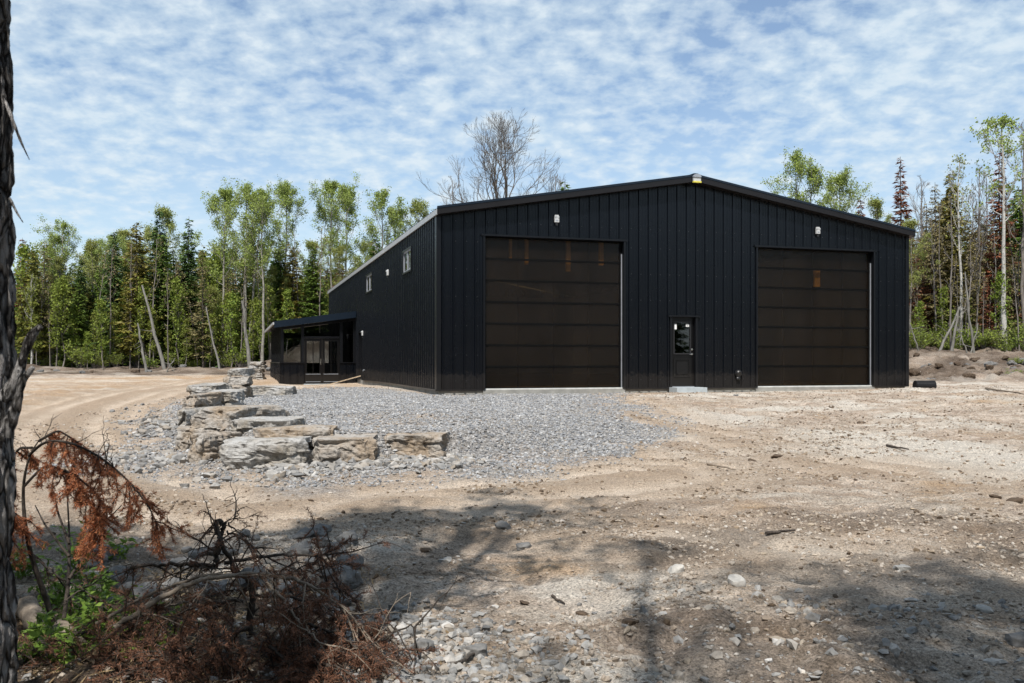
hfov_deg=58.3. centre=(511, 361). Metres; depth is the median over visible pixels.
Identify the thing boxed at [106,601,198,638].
weed
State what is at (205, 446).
armour stone
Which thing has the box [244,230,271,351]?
young tree
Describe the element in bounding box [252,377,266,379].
flat stone
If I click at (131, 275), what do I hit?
sapling
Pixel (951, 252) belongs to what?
sapling
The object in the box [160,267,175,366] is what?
sapling
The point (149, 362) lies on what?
shrub
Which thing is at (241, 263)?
aspen tree
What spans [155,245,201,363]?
fir tree
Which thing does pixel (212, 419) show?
armour stone
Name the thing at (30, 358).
shrub
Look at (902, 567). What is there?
loose stone
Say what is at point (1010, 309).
dead conifer
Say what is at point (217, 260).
young tree
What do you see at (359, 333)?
side door
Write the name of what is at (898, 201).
dead spruce
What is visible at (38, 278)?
spruce tree
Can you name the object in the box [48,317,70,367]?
fir tree
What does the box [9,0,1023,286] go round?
sky
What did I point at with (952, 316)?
young tree
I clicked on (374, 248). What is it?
dead conifer
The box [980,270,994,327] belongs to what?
sapling
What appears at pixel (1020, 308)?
dead spruce
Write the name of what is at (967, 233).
cedar tree
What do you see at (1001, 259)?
leafing tree
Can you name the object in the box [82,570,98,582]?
rubble stone
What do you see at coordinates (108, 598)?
rubble stone
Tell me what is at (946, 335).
leaning trunk
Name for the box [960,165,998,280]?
bare tree
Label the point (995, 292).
sapling
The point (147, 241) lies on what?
leafing tree
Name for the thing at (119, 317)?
young tree
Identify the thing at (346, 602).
rubble stone
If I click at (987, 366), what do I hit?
field stone
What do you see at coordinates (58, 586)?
weed
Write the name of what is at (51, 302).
young tree
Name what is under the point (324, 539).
rubble stone
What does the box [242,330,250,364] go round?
young tree
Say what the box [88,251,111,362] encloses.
sapling
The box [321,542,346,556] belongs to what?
rubble stone
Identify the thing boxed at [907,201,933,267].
bare tree
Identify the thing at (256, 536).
rubble stone
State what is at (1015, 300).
sapling
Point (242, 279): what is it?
spruce tree
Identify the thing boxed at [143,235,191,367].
fir tree
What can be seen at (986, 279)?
sapling
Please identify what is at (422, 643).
loose stone
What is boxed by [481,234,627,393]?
overhead door
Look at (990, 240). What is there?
sapling
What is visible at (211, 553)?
rubble stone
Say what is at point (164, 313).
fir tree
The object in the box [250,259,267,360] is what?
sapling
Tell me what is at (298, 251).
sapling
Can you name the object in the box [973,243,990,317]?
dead spruce
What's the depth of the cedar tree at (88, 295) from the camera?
67.24 m
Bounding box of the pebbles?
[14,385,1023,682]
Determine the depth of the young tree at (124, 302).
61.64 m
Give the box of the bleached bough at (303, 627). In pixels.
[95,567,465,682]
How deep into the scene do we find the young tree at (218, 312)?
61.86 m
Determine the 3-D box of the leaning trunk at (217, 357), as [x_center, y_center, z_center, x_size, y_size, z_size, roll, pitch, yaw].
[-18.925,-1.548,57.885,0.841,4.141,1.093,0,0,41]
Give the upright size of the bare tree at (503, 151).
19.116 m
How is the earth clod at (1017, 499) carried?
on the ground
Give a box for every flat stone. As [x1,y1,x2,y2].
[249,365,267,368]
[250,361,266,365]
[251,373,264,376]
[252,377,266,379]
[255,369,264,372]
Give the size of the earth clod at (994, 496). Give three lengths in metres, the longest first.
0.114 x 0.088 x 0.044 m
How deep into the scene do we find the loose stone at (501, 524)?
7.98 m
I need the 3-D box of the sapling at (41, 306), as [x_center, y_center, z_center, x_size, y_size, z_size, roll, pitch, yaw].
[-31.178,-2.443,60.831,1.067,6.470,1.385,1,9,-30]
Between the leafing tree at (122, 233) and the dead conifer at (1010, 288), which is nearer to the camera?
the dead conifer at (1010, 288)
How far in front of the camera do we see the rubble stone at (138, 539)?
7.40 m
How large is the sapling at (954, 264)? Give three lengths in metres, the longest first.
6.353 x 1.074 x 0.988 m
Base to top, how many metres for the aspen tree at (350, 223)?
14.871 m
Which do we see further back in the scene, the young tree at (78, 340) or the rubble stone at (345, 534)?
the young tree at (78, 340)
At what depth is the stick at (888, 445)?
13.47 m
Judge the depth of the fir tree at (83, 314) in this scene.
61.78 m
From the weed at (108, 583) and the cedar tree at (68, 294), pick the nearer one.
the weed at (108, 583)
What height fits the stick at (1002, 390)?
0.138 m
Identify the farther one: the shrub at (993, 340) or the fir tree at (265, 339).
the fir tree at (265, 339)
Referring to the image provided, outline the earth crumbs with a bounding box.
[14,384,1023,682]
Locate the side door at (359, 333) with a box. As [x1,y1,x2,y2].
[358,331,361,378]
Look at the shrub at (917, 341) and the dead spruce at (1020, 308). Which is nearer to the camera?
the shrub at (917, 341)
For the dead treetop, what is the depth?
4.86 m
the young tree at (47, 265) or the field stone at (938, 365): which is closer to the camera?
the field stone at (938, 365)
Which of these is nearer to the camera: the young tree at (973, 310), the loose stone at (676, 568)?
the loose stone at (676, 568)
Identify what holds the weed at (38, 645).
on the ground
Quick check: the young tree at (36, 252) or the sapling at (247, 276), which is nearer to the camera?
the sapling at (247, 276)
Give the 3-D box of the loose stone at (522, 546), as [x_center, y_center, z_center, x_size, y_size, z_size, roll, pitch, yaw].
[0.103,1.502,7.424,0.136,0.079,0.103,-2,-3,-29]
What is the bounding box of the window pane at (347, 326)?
[343,321,352,361]
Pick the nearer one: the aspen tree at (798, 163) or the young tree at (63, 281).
the young tree at (63, 281)
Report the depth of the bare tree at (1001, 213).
62.90 m
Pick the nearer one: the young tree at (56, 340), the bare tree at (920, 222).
the young tree at (56, 340)
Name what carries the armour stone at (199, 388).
on the ground
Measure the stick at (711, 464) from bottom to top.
0.067 m
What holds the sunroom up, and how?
on the ground
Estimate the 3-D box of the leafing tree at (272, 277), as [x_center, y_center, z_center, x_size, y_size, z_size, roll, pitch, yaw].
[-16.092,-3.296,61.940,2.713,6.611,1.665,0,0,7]
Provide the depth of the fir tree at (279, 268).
62.52 m
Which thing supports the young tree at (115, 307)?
on the ground
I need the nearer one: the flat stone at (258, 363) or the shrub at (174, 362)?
the flat stone at (258, 363)
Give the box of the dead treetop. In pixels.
[98,481,402,634]
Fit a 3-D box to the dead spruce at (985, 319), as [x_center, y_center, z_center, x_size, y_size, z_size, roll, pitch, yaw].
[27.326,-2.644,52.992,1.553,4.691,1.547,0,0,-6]
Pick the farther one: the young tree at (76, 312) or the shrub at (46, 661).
the young tree at (76, 312)
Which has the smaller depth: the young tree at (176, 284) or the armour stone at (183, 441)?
the armour stone at (183, 441)
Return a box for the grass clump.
[1007,356,1023,364]
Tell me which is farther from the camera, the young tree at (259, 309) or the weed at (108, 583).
the young tree at (259, 309)
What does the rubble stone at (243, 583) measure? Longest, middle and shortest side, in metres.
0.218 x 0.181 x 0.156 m
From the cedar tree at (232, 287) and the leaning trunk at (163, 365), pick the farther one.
the cedar tree at (232, 287)
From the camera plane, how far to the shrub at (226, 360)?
60.33 m
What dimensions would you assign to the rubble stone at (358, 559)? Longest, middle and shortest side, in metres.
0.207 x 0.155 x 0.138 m
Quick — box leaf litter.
[15,560,451,682]
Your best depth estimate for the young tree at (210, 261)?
66.38 m
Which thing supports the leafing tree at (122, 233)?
on the ground
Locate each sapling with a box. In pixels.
[10,414,191,621]
[37,276,49,363]
[41,283,57,366]
[43,312,55,365]
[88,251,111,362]
[98,245,119,366]
[120,241,141,368]
[143,237,170,359]
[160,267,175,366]
[168,261,183,367]
[187,301,197,366]
[219,269,236,360]
[236,256,253,364]
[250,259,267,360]
[260,286,276,359]
[286,231,304,343]
[312,226,330,338]
[909,256,926,317]
[911,292,923,343]
[920,216,942,344]
[926,200,958,339]
[941,193,966,348]
[944,258,959,331]
[949,273,963,326]
[956,249,985,344]
[960,279,974,347]
[963,235,982,349]
[971,229,992,328]
[975,270,990,348]
[980,230,1001,269]
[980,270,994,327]
[983,215,1008,348]
[997,223,1021,322]
[1004,256,1022,350]
[1008,237,1021,349]
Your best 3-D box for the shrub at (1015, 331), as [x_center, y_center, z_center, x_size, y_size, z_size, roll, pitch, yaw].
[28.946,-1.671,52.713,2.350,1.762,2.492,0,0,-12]
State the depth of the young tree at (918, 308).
53.73 m
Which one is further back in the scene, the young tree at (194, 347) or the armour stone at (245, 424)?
the young tree at (194, 347)
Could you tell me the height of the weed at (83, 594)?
0.300 m
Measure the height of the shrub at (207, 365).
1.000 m
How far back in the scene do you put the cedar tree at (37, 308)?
60.80 m
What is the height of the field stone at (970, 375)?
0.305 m
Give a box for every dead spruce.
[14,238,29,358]
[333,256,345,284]
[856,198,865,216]
[890,157,919,321]
[909,241,933,345]
[909,260,922,348]
[921,260,945,345]
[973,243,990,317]
[975,275,995,348]
[979,153,1020,340]
[981,260,996,332]
[1013,277,1021,331]
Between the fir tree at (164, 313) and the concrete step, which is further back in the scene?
the fir tree at (164, 313)
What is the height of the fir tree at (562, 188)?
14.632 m
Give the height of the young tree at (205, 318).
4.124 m
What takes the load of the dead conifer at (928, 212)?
on the ground
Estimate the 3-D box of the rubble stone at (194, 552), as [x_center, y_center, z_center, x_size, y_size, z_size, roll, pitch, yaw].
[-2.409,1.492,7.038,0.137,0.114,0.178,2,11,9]
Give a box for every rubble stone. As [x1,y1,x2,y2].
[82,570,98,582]
[85,554,108,568]
[92,592,112,606]
[99,565,135,592]
[104,545,125,559]
[118,581,138,591]
[131,582,157,597]
[132,537,142,541]
[159,558,173,569]
[162,577,183,586]
[170,557,199,570]
[181,546,192,552]
[188,547,206,559]
[193,581,226,603]
[205,545,226,555]
[229,549,243,555]
[238,529,250,536]
[238,566,269,588]
[251,534,260,540]
[273,580,301,594]
[290,541,312,556]
[293,527,312,539]
[304,557,315,561]
[310,523,331,537]
[318,537,330,546]
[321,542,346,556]
[323,564,362,592]
[328,593,351,604]
[334,553,363,569]
[336,530,357,547]
[349,591,362,601]
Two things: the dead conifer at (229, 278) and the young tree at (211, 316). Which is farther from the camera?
the dead conifer at (229, 278)
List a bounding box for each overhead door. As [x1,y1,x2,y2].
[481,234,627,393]
[754,245,876,391]
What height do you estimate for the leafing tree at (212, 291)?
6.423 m
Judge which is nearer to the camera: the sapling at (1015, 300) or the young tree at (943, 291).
the sapling at (1015, 300)
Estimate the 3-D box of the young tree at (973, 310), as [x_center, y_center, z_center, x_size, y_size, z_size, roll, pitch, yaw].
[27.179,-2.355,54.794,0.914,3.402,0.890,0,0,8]
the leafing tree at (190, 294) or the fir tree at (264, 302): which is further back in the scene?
the fir tree at (264, 302)
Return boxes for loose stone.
[400,613,418,622]
[410,638,433,653]
[438,556,451,562]
[461,643,486,656]
[495,520,510,529]
[516,542,531,550]
[667,564,683,573]
[728,574,745,586]
[893,564,910,571]
[975,604,993,613]
[1005,632,1023,647]
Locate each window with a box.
[366,272,371,293]
[402,246,411,274]
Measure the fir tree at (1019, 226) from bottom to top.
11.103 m
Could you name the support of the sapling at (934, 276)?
on the ground
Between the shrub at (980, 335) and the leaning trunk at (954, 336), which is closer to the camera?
the leaning trunk at (954, 336)
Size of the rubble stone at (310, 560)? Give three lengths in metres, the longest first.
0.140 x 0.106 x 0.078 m
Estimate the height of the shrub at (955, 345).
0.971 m
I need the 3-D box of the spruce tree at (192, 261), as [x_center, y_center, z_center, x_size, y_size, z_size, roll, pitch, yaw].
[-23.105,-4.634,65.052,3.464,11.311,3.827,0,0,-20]
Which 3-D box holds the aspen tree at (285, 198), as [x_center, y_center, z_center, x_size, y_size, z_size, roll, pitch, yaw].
[-15.665,-6.386,62.843,4.021,12.511,3.681,0,0,24]
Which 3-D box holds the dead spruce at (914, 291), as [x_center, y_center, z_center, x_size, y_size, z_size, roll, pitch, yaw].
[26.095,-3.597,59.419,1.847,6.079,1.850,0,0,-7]
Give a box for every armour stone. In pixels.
[175,426,192,450]
[177,407,205,425]
[182,391,227,408]
[186,382,232,394]
[187,431,242,462]
[189,405,290,437]
[206,389,244,405]
[219,436,313,469]
[223,376,252,385]
[227,368,255,376]
[227,416,305,433]
[232,385,253,396]
[250,385,296,395]
[253,425,339,438]
[310,433,379,462]
[384,431,449,457]
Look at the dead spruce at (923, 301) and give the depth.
56.52 m
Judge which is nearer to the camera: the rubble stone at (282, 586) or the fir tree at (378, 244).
the rubble stone at (282, 586)
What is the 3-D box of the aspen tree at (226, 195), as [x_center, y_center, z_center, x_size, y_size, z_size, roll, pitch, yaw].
[-19.609,-5.913,61.872,4.280,13.558,3.457,0,0,2]
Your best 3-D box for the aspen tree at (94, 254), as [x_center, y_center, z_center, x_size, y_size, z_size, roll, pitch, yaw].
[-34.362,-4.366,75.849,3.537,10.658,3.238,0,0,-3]
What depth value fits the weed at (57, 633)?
4.41 m
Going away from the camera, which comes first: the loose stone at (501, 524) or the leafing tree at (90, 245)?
the loose stone at (501, 524)
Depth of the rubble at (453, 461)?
11.68 m
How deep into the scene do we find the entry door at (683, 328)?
27.00 m
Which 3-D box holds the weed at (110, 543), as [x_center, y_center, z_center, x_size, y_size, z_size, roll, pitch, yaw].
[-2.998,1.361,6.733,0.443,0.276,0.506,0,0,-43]
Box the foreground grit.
[16,510,1023,682]
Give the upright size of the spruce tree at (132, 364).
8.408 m
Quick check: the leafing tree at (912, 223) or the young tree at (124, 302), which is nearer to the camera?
the leafing tree at (912, 223)
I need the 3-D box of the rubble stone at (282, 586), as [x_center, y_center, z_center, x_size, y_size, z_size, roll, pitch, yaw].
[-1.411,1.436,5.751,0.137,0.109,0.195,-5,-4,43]
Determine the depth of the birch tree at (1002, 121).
52.01 m
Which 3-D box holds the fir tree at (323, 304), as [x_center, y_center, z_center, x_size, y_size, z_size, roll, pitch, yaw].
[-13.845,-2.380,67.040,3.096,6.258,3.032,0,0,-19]
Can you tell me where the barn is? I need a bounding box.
[327,173,915,394]
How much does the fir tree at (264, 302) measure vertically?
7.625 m
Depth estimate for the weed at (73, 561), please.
6.29 m
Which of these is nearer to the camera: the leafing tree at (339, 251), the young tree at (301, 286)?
the leafing tree at (339, 251)
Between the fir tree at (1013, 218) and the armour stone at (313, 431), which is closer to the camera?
the armour stone at (313, 431)
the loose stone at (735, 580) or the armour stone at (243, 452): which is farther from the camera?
the armour stone at (243, 452)
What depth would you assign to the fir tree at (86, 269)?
77.51 m
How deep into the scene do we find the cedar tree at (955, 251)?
56.54 m
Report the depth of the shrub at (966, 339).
51.65 m
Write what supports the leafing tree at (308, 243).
on the ground
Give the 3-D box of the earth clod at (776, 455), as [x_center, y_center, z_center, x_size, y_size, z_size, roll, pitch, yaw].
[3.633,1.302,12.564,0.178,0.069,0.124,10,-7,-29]
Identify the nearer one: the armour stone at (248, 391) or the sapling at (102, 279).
the armour stone at (248, 391)
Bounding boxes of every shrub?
[17,349,41,363]
[28,352,61,365]
[52,358,70,366]
[61,342,97,367]
[74,344,107,368]
[94,355,112,367]
[104,352,127,366]
[114,344,148,365]
[140,355,159,368]
[163,351,185,366]
[186,358,201,366]
[194,357,216,367]
[204,347,239,366]
[217,341,255,366]
[909,319,948,346]
[909,325,936,349]
[913,337,932,348]
[922,326,961,348]
[934,331,964,349]
[945,337,962,349]
[955,329,992,350]
[956,323,995,349]
[968,331,996,347]
[974,325,1018,348]
[992,340,1012,351]
[1007,317,1023,347]
[1007,328,1023,351]
[1007,337,1020,350]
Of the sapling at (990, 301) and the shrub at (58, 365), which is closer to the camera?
the sapling at (990, 301)
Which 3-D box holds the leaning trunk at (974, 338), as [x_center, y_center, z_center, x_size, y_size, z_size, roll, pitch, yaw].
[24.591,-1.089,49.193,1.250,1.929,0.562,0,0,21]
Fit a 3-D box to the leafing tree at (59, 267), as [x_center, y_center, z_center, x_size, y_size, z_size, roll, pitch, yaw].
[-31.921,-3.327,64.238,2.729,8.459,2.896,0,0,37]
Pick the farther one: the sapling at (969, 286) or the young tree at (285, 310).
the young tree at (285, 310)
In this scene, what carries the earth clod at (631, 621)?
on the ground
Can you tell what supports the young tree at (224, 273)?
on the ground
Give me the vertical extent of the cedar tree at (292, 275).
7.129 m
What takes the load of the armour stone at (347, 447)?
on the ground
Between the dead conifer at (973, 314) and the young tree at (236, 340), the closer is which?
the dead conifer at (973, 314)
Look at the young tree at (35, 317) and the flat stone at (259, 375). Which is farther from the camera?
the young tree at (35, 317)
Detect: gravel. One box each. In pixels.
[21,570,1023,682]
[27,386,736,490]
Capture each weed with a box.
[11,542,44,579]
[13,520,90,578]
[17,612,58,663]
[23,593,75,645]
[26,609,115,670]
[27,564,70,607]
[40,565,123,614]
[48,602,104,661]
[68,579,141,631]
[70,565,141,600]
[76,604,150,640]
[81,528,138,562]
[98,620,166,660]
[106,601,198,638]
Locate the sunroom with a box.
[264,311,355,384]
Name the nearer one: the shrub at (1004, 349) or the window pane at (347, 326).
the window pane at (347, 326)
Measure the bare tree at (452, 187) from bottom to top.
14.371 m
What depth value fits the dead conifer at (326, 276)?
71.61 m
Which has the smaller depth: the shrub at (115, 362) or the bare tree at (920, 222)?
the shrub at (115, 362)
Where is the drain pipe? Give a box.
[912,380,936,387]
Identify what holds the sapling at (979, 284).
on the ground
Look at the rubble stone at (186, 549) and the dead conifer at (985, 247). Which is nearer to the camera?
the rubble stone at (186, 549)
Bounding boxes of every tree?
[0,0,42,682]
[13,242,33,338]
[15,249,55,363]
[15,251,50,365]
[15,311,25,354]
[17,275,41,357]
[19,245,40,293]
[24,271,38,363]
[29,314,42,364]
[30,215,82,366]
[36,242,57,298]
[39,254,81,360]
[42,324,52,359]
[43,280,68,366]
[46,273,76,366]
[47,286,69,365]
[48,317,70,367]
[49,265,74,361]
[53,283,96,367]
[60,260,89,367]
[65,305,83,367]
[67,263,83,319]
[70,247,108,300]
[71,242,100,290]
[71,287,94,362]
[73,335,82,365]
[74,236,108,305]
[81,283,96,365]
[81,331,92,369]
[82,278,128,366]
[88,232,129,366]
[88,269,105,312]
[88,310,105,364]
[90,297,110,369]
[95,227,139,284]
[95,232,130,286]
[104,302,120,366]
[109,222,164,365]
[111,309,124,366]
[116,325,126,365]
[119,296,132,362]
[122,267,131,311]
[123,249,156,365]
[128,276,161,362]
[129,241,149,285]
[132,315,146,368]
[133,224,160,279]
[139,203,192,274]
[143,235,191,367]
[144,307,160,368]
[147,211,172,363]
[147,272,187,367]
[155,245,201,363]
[163,330,173,363]
[168,275,190,366]
[176,219,207,367]
[178,253,209,348]
[179,317,193,364]
[181,280,206,359]
[188,177,253,367]
[191,333,200,361]
[195,247,224,312]
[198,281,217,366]
[199,312,220,367]
[199,313,213,364]
[200,254,228,361]
[201,285,221,366]
[206,248,226,358]
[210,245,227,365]
[211,249,234,367]
[213,178,287,366]
[214,247,234,367]
[214,283,240,366]
[214,309,228,367]
[215,291,238,367]
[217,291,238,366]
[219,251,241,295]
[221,183,296,360]
[224,274,259,366]
[225,292,243,366]
[234,243,259,365]
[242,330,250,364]
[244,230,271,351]
[246,296,261,361]
[247,247,282,301]
[252,274,268,356]
[253,300,269,358]
[254,291,292,361]
[255,239,302,357]
[256,263,290,358]
[264,174,318,349]
[264,284,279,359]
[272,246,305,346]
[280,287,296,354]
[295,239,328,292]
[295,247,328,340]
[295,277,305,342]
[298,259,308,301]
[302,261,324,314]
[308,178,354,287]
[315,171,378,275]
[318,287,328,312]
[323,270,336,312]
[326,245,360,296]
[351,238,376,264]
[354,186,413,263]
[368,235,382,255]
[397,197,433,231]
[417,107,564,203]
[439,175,465,204]
[550,174,564,190]
[560,182,570,190]
[760,146,833,207]
[817,165,878,215]
[866,195,911,246]
[901,217,940,348]
[905,175,945,318]
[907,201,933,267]
[912,301,926,333]
[920,174,987,341]
[925,230,964,285]
[928,194,982,329]
[934,284,953,338]
[940,167,982,244]
[941,152,982,332]
[949,310,959,336]
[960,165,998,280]
[962,190,983,258]
[963,113,1023,347]
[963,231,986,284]
[963,294,975,328]
[964,235,986,347]
[964,279,982,330]
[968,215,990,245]
[971,176,1000,262]
[984,249,1016,341]
[987,269,1015,342]
[988,183,1013,265]
[990,189,1022,346]
[991,120,1023,344]
[1005,198,1021,294]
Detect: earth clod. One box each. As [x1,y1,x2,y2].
[420,547,431,552]
[520,600,529,604]
[575,610,588,615]
[621,618,638,624]
[771,454,782,457]
[989,494,1001,498]
[1006,497,1023,503]
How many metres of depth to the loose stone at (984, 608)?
5.44 m
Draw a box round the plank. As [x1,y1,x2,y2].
[327,375,360,384]
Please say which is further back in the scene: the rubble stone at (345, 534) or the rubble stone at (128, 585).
the rubble stone at (345, 534)
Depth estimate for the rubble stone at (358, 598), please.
5.85 m
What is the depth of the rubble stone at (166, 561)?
6.52 m
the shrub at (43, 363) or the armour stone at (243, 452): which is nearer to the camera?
the armour stone at (243, 452)
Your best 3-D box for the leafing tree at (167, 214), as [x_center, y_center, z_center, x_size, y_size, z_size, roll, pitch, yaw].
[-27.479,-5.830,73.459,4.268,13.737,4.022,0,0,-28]
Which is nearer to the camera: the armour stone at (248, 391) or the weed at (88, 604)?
the weed at (88, 604)
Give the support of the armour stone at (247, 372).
on the armour stone at (239, 380)
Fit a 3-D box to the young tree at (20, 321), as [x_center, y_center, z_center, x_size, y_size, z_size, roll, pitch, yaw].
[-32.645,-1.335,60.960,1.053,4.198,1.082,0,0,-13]
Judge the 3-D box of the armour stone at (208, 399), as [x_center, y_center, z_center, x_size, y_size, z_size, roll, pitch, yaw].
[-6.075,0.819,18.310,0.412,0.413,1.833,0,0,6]
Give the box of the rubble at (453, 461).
[42,401,508,490]
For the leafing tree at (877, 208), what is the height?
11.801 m
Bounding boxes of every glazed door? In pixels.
[304,338,321,382]
[322,339,339,382]
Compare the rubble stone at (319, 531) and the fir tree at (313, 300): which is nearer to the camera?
the rubble stone at (319, 531)
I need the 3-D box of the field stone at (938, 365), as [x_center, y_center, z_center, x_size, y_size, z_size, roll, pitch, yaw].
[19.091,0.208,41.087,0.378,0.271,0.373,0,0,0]
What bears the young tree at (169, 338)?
on the ground
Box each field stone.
[909,369,920,376]
[934,363,943,367]
[962,373,975,378]
[969,357,979,361]
[984,361,996,366]
[985,364,993,369]
[1006,360,1016,364]
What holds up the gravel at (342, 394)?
on the ground
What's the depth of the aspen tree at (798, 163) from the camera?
66.87 m
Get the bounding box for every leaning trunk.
[134,323,147,370]
[140,285,165,369]
[203,306,220,368]
[240,300,250,367]
[909,323,922,350]
[939,306,961,350]
[948,307,964,350]
[956,272,974,352]
[956,326,967,352]
[960,323,980,352]
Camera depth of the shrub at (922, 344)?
51.88 m
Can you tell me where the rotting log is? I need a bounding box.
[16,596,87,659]
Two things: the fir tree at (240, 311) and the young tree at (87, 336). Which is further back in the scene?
the fir tree at (240, 311)
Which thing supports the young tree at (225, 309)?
on the ground
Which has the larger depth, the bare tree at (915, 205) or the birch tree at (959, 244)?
the bare tree at (915, 205)
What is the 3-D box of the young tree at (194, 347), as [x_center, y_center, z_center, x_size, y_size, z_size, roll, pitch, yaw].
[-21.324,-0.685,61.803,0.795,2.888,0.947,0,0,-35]
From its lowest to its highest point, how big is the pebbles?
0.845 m
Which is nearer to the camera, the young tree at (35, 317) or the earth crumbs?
the earth crumbs
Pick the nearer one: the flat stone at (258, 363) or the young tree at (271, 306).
the flat stone at (258, 363)
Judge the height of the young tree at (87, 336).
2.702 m
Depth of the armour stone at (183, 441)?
13.25 m
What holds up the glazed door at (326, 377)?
in the sunroom
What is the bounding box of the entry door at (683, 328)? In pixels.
[668,315,699,386]
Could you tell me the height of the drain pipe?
0.319 m
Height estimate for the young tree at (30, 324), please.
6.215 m
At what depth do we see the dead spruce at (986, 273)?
57.80 m
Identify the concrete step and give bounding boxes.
[669,387,706,392]
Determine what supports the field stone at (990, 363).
on the ground
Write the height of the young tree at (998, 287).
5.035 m
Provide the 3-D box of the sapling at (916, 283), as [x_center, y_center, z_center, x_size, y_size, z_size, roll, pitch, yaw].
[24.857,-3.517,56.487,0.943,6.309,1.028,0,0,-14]
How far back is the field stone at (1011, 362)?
41.11 m
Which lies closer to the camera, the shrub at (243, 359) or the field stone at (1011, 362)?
the field stone at (1011, 362)
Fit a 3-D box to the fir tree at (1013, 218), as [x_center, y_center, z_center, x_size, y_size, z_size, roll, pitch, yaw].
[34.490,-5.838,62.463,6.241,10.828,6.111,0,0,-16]
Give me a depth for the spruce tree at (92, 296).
67.47 m
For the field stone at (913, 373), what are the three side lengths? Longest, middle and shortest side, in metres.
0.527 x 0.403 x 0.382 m
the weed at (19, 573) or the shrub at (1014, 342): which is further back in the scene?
the shrub at (1014, 342)
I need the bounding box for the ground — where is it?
[11,338,1023,682]
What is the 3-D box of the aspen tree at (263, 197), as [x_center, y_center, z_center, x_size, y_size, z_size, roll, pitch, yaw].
[-16.358,-5.570,58.762,3.820,11.666,4.151,0,0,42]
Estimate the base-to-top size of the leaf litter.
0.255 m
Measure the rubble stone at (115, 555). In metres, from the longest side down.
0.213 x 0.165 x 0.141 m
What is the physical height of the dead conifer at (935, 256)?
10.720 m
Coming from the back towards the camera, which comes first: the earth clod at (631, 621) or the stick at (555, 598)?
the stick at (555, 598)
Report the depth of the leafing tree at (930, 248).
64.32 m
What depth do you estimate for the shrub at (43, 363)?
61.09 m
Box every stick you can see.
[454,653,474,663]
[551,594,564,603]
[707,462,735,469]
[765,529,794,534]
[886,444,908,449]
[985,387,1023,394]
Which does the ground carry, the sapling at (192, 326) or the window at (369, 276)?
the sapling at (192, 326)
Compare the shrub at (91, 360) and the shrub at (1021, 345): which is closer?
the shrub at (1021, 345)
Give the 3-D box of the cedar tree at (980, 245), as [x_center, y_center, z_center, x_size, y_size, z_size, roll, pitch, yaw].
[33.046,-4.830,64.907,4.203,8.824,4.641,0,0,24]
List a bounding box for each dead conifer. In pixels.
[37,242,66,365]
[169,262,192,359]
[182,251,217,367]
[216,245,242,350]
[220,274,231,366]
[321,261,330,290]
[365,242,377,259]
[913,184,958,332]
[913,204,937,283]
[913,239,931,300]
[953,222,984,331]
[959,256,990,331]
[967,225,997,323]
[991,253,1019,341]
[1007,254,1021,348]
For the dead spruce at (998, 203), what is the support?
on the ground
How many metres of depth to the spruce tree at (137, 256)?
76.55 m
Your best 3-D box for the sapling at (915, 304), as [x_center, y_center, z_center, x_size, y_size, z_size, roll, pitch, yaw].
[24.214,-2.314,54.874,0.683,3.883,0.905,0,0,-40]
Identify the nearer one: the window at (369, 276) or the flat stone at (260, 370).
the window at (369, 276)
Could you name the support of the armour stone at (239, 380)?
on the armour stone at (248, 391)
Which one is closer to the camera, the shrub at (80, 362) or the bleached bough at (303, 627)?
the bleached bough at (303, 627)
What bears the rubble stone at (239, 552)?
on the ground
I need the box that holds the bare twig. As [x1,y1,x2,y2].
[365,571,477,674]
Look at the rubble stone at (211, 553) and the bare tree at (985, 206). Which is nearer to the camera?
the rubble stone at (211, 553)
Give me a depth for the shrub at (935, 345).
53.35 m
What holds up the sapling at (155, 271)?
on the ground
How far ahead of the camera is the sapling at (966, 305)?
53.14 m
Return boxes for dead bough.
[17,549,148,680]
[55,558,280,682]
[212,506,446,682]
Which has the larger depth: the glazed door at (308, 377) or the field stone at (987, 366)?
the glazed door at (308, 377)
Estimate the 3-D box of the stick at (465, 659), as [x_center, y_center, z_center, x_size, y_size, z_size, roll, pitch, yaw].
[-0.229,1.478,4.570,0.025,0.038,0.280,0,0,21]
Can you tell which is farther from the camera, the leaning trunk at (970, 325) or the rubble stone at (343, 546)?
the leaning trunk at (970, 325)
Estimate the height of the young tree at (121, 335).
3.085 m
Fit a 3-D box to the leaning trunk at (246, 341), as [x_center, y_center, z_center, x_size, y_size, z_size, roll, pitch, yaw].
[-16.770,-1.658,57.956,0.725,4.395,0.880,0,0,0]
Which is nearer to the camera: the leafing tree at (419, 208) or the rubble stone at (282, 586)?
the rubble stone at (282, 586)
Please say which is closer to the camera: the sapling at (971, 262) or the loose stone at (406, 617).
the loose stone at (406, 617)
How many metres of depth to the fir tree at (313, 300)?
61.81 m
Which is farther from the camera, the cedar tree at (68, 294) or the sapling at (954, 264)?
the cedar tree at (68, 294)
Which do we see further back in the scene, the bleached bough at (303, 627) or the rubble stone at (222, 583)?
the rubble stone at (222, 583)
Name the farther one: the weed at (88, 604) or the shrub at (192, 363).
the shrub at (192, 363)
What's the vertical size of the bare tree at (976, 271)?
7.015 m
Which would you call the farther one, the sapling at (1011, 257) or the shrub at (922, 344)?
the sapling at (1011, 257)
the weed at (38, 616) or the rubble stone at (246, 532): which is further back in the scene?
the rubble stone at (246, 532)

